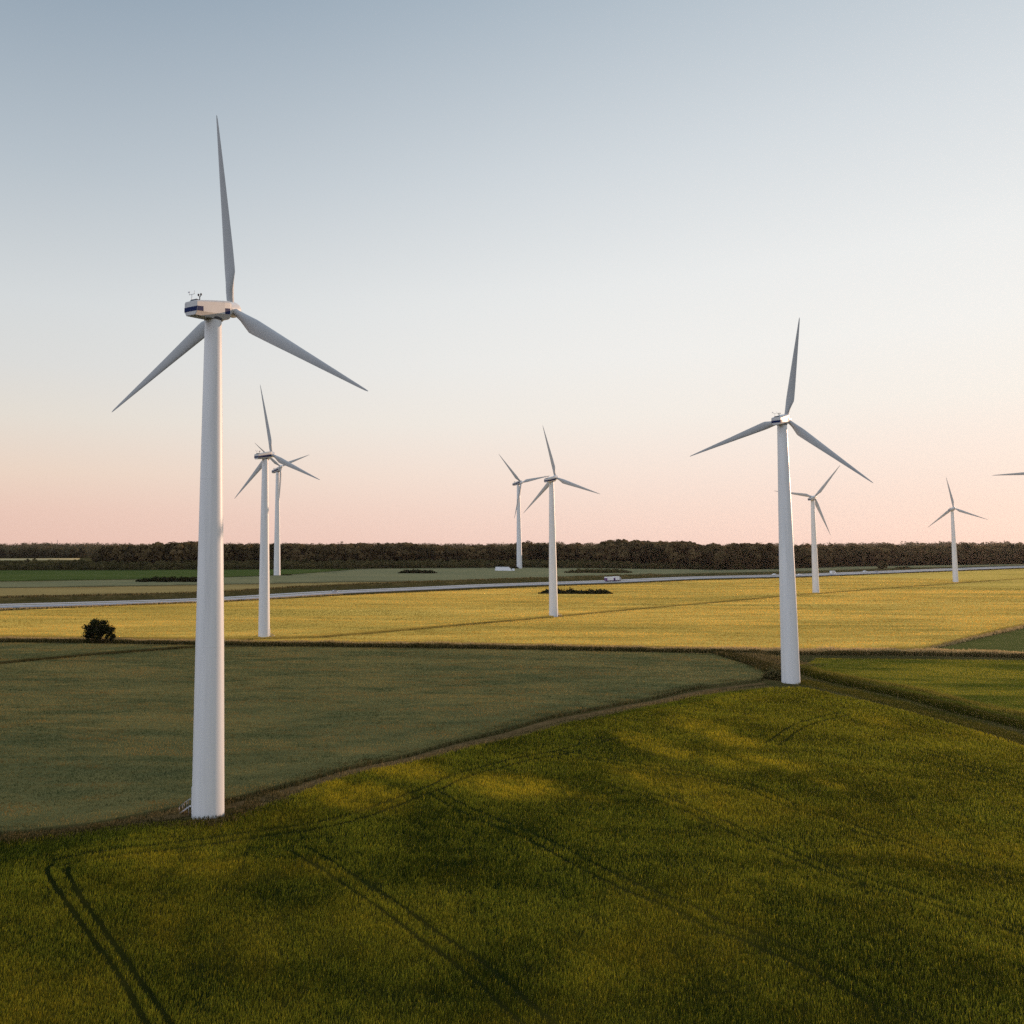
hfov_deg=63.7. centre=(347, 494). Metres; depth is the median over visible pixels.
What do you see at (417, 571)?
thicket
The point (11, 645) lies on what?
field of barley
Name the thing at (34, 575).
field of bright green crop
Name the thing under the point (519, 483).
wind turbine
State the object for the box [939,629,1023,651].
field of beet
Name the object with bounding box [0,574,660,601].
grass bank
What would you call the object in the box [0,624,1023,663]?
ditch grass
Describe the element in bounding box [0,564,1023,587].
field of grey green crop
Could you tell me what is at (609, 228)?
sky
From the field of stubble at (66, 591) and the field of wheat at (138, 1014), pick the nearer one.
the field of wheat at (138, 1014)
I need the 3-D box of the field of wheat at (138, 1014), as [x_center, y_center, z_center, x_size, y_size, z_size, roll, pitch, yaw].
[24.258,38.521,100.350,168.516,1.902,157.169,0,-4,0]
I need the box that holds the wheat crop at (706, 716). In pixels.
[0,686,1023,1023]
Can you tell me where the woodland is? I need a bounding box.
[91,539,1023,569]
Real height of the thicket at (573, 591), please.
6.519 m
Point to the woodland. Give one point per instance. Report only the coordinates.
(756, 554)
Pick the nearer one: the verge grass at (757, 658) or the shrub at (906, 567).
the verge grass at (757, 658)
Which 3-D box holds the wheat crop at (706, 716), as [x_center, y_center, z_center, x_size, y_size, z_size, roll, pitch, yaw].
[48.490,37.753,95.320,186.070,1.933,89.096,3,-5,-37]
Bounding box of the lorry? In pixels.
[604,576,620,581]
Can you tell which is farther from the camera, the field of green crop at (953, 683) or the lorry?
the lorry
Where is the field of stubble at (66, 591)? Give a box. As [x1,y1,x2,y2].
[0,582,381,596]
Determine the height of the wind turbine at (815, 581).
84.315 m
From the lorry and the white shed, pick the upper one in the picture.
the white shed
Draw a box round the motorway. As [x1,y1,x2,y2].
[0,566,1023,607]
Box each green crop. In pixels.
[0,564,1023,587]
[0,569,352,580]
[808,658,1023,719]
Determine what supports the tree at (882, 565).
on the ground at (764, 682)
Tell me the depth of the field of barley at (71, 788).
150.81 m
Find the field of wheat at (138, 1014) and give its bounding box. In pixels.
[0,688,1023,1023]
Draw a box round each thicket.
[135,576,196,581]
[398,569,436,572]
[538,587,612,593]
[564,568,631,572]
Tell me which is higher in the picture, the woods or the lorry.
the woods
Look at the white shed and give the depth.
860.54 m
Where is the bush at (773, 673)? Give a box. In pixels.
[762,665,780,680]
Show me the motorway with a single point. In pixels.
(400, 589)
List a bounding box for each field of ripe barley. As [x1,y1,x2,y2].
[0,569,1023,640]
[253,579,1023,649]
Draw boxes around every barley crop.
[0,576,1023,647]
[0,642,764,830]
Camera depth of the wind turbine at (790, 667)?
188.15 m
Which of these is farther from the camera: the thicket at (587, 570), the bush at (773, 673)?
the thicket at (587, 570)
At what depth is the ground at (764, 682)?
251.07 m
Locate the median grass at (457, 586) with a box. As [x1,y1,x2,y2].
[0,566,1023,605]
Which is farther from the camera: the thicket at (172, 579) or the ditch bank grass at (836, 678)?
the thicket at (172, 579)
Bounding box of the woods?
[0,540,1023,557]
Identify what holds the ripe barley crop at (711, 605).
on the field of ripe barley at (991, 575)
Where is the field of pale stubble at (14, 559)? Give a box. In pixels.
[0,558,79,560]
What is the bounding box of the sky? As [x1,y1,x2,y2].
[0,0,1023,545]
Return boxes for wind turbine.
[112,115,367,818]
[234,386,319,636]
[255,443,307,574]
[500,456,546,567]
[524,428,598,616]
[691,318,872,683]
[776,467,838,592]
[930,478,987,581]
[993,472,1023,475]
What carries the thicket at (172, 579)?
on the field of grey green crop at (380, 575)
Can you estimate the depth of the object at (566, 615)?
338.21 m
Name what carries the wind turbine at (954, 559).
on the field of ripe barley at (991, 575)
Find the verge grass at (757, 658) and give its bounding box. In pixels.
[0,636,1023,671]
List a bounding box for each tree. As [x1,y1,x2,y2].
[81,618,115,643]
[877,561,887,568]
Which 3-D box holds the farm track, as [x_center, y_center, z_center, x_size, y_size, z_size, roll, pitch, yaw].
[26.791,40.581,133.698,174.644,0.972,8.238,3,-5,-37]
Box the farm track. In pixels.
[18,683,764,838]
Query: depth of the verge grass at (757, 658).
243.74 m
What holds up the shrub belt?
on the ground at (764, 682)
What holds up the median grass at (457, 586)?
on the motorway
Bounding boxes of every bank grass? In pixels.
[785,664,1023,745]
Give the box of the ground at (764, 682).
[0,548,1023,836]
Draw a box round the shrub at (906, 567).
[895,566,910,568]
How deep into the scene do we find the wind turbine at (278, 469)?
770.11 m
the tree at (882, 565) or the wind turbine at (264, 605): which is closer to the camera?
the wind turbine at (264, 605)
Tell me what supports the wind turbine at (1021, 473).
on the field of beet at (1011, 641)
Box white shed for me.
[495,567,514,570]
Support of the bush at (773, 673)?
on the ground at (764, 682)
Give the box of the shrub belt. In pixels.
[0,558,1023,569]
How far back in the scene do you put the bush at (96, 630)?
260.98 m
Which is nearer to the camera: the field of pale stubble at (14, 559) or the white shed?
the white shed
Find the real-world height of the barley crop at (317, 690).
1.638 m
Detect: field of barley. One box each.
[0,643,194,661]
[0,647,764,835]
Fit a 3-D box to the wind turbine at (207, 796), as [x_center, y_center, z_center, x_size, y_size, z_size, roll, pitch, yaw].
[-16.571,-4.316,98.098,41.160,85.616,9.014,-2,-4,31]

